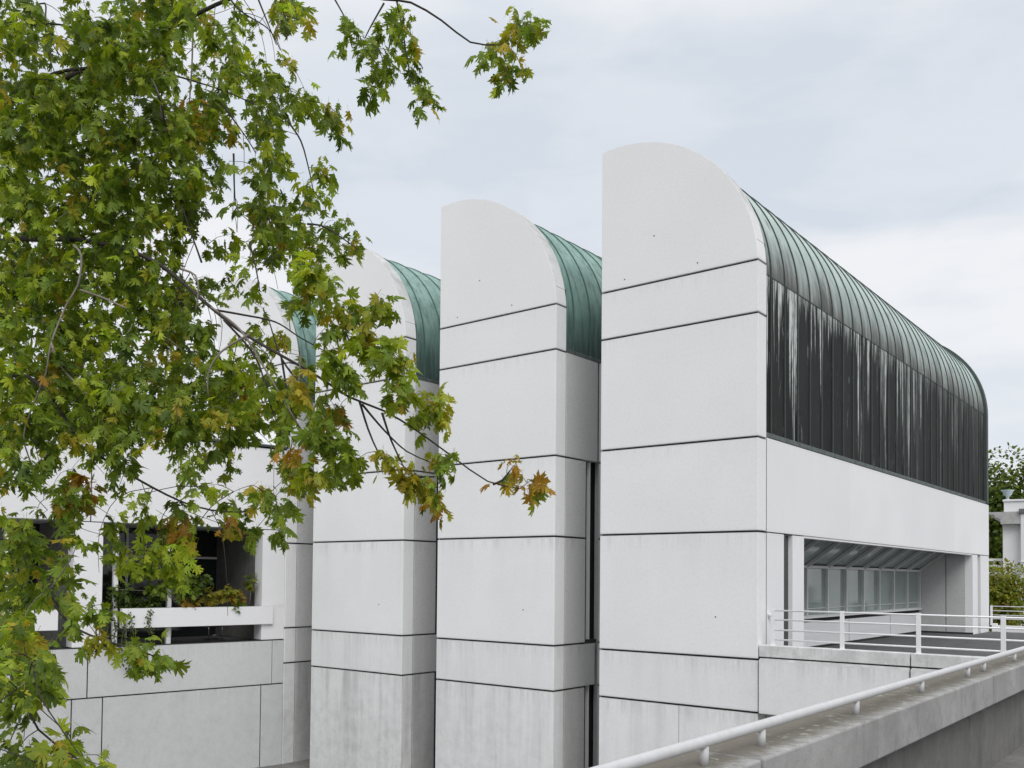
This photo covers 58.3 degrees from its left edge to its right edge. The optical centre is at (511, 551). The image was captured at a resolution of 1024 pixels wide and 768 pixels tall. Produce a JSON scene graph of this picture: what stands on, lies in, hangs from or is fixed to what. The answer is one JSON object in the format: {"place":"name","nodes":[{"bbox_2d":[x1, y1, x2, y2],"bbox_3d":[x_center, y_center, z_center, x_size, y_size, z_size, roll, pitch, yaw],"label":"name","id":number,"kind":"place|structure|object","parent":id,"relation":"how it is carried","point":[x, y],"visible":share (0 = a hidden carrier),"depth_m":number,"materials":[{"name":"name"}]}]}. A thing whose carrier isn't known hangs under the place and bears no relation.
{"place":"outdoors","nodes":[
{"label":"outdoors","id":0,"kind":"place"},
{"bbox_2d":[0,418,287,767],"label":"balcony wing","id":1,"kind":"structure","parent":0,"point":[219,704],"depth_m":29.58,"materials":[{"name":"white concrete"}]},
{"bbox_2d":[47,589,64,608],"bbox_3d":[-13.364,1.370,27.127,1.312,0.692,1.777,-1,-2,39],"label":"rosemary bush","id":2,"kind":"object","parent":1,"relation":"on","point":[56,603],"visible":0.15,"depth_m":27.02,"materials":[{"name":"green plant"}]},
{"bbox_2d":[103,586,161,671],"bbox_3d":[-11.716,2.357,28.319,1.968,2.628,0.822,2,-2,-41],"label":"ivy","id":3,"kind":"object","parent":1,"relation":"on","point":[149,604],"visible":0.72,"depth_m":28.23,"materials":[{"name":"green plant"}]},
{"bbox_2d":[107,556,246,613],"bbox_3d":[-10.636,1.098,29.442,4.632,2.047,0.921,2,-2,-43],"label":"balcony shrub","id":4,"kind":"object","parent":1,"relation":"on","point":[199,588],"visible":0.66,"depth_m":29.47,"materials":[{"name":"green plant"}]},
{"bbox_2d":[203,626,222,639],"bbox_3d":[-10.327,2.591,31.598,0.510,0.840,0.635,2,-2,-42],"label":"balcony chair","id":5,"kind":"object","parent":1,"relation":"on","point":[208,631],"visible":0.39,"depth_m":31.40,"materials":[{"name":"metal"}]},
{"bbox_2d":[242,573,257,605],"bbox_3d":[-8.895,1.278,31.230,0.521,1.144,0.582,2,-2,-33],"label":"potted sprig","id":6,"kind":"object","parent":1,"relation":"on","point":[250,587],"visible":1,"depth_m":31.17,"materials":[{"name":"green plant"}]},
{"bbox_2d":[216,277,317,763],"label":"shed tower","id":7,"kind":"structure","parent":0,"point":[296,683],"depth_m":32.38,"materials":[{"name":"white concrete"}]},
{"bbox_2d":[256,759,309,767],"bbox_3d":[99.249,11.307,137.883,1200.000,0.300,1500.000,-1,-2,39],"label":"ground","id":8,"kind":"structure","parent":0,"point":[302,764],"depth_m":31.33,"materials":[{"name":"grey concrete"}]},
{"bbox_2d":[0,0,555,767],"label":"maple tree","id":9,"kind":"object","parent":8,"relation":"on","point":[42,292],"visible":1,"depth_m":6.76,"materials":[{"name":"green plant"}]},
{"bbox_2d":[987,442,1023,568],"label":"broadleaf tree","id":10,"kind":"object","parent":8,"relation":"on","point":[996,503],"visible":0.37,"depth_m":71.10,"materials":[{"name":"green plant"}]},
{"bbox_2d":[989,557,1023,631],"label":"shrub","id":11,"kind":"object","parent":8,"relation":"on","point":[1002,590],"visible":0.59,"depth_m":46.19,"materials":[{"name":"green plant"}]},
{"bbox_2d":[989,499,1023,625],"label":"villa","id":12,"kind":"object","parent":8,"relation":"on","point":[1010,518],"visible":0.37,"depth_m":55.70,"materials":[{"name":"white paint"}]},
{"bbox_2d":[1001,490,1013,499],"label":"garden urn","id":13,"kind":"object","parent":12,"relation":"on","point":[1007,494],"visible":0.81,"depth_m":56.75,"materials":[{"name":"white stone"}]},
{"bbox_2d":[310,243,441,767],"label":"shed tower","id":14,"kind":"structure","parent":0,"point":[374,631],"depth_m":29.17,"materials":[{"name":"white concrete"}]},
{"bbox_2d":[429,476,439,633],"bbox_3d":[-2.347,0.070,29.655,0.240,5.130,0.600,-1,-2,39],"label":"slot window","id":15,"kind":"structure","parent":14,"relation":"in","point":[437,539],"depth_m":29.63,"materials":[{"name":"black glass"}]},
{"bbox_2d":[433,671,437,767],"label":"slot window","id":16,"kind":"structure","parent":14,"relation":"in","point":[435,678],"depth_m":29.50,"materials":[{"name":"black glass"}]},
{"bbox_2d":[0,0,1023,496],"label":"sky","id":17,"kind":"structure","parent":0,"point":[888,135],"materials":[{"name":"white"}]},
{"bbox_2d":[435,199,603,767],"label":"shed tower","id":18,"kind":"structure","parent":0,"point":[518,632],"depth_m":25.83,"materials":[{"name":"white concrete"}]},
{"bbox_2d":[581,685,590,767],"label":"slot window","id":19,"kind":"structure","parent":18,"relation":"in","point":[587,689],"depth_m":25.97,"materials":[{"name":"black glass"}]},
{"bbox_2d":[578,462,595,643],"bbox_3d":[2.138,0.013,26.068,0.240,5.130,0.600,-1,-2,39],"label":"slot window","id":20,"kind":"structure","parent":18,"relation":"in","point":[588,521],"depth_m":26.11,"materials":[{"name":"black glass"}]},
{"bbox_2d":[599,142,988,764],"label":"shed tower","id":21,"kind":"structure","parent":0,"point":[792,419],"depth_m":23.07,"materials":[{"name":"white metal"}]},
{"bbox_2d":[784,535,787,645],"bbox_3d":[6.646,1.213,22.457,0.060,3.258,0.600,-1,-2,39],"label":"slot window","id":22,"kind":"structure","parent":21,"relation":"in","point":[785,536],"depth_m":22.58,"materials":[{"name":"grey glass"}]},
{"bbox_2d":[759,623,1023,714],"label":"roof terrace","id":23,"kind":"structure","parent":21,"relation":"attached to","point":[792,678],"depth_m":20.24,"materials":[{"name":"concrete"}]},
{"bbox_2d":[771,609,1023,653],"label":"terrace railing","id":24,"kind":"object","parent":23,"relation":"on","point":[918,636],"visible":0.84,"depth_m":19.09,"materials":[{"name":"white metal"}]},
{"bbox_2d":[990,605,1023,624],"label":"terrace railing","id":25,"kind":"object","parent":23,"relation":"on","point":[991,614],"visible":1,"depth_m":39.62,"materials":[{"name":"white metal"}]},
{"bbox_2d":[991,744,1023,767],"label":"walkway","id":26,"kind":"structure","parent":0,"point":[1014,759],"depth_m":8.67,"materials":[{"name":"grey concrete"}]},
{"bbox_2d":[640,651,1023,767],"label":"walkway parapet","id":27,"kind":"structure","parent":26,"relation":"on","point":[959,719],"depth_m":6.02,"materials":[{"name":"grey concrete"}]},
{"bbox_2d":[590,646,1023,767],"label":"handrail","id":28,"kind":"object","parent":27,"relation":"on","point":[701,744],"visible":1,"depth_m":4.33,"materials":[{"name":"metal"}]}
]}

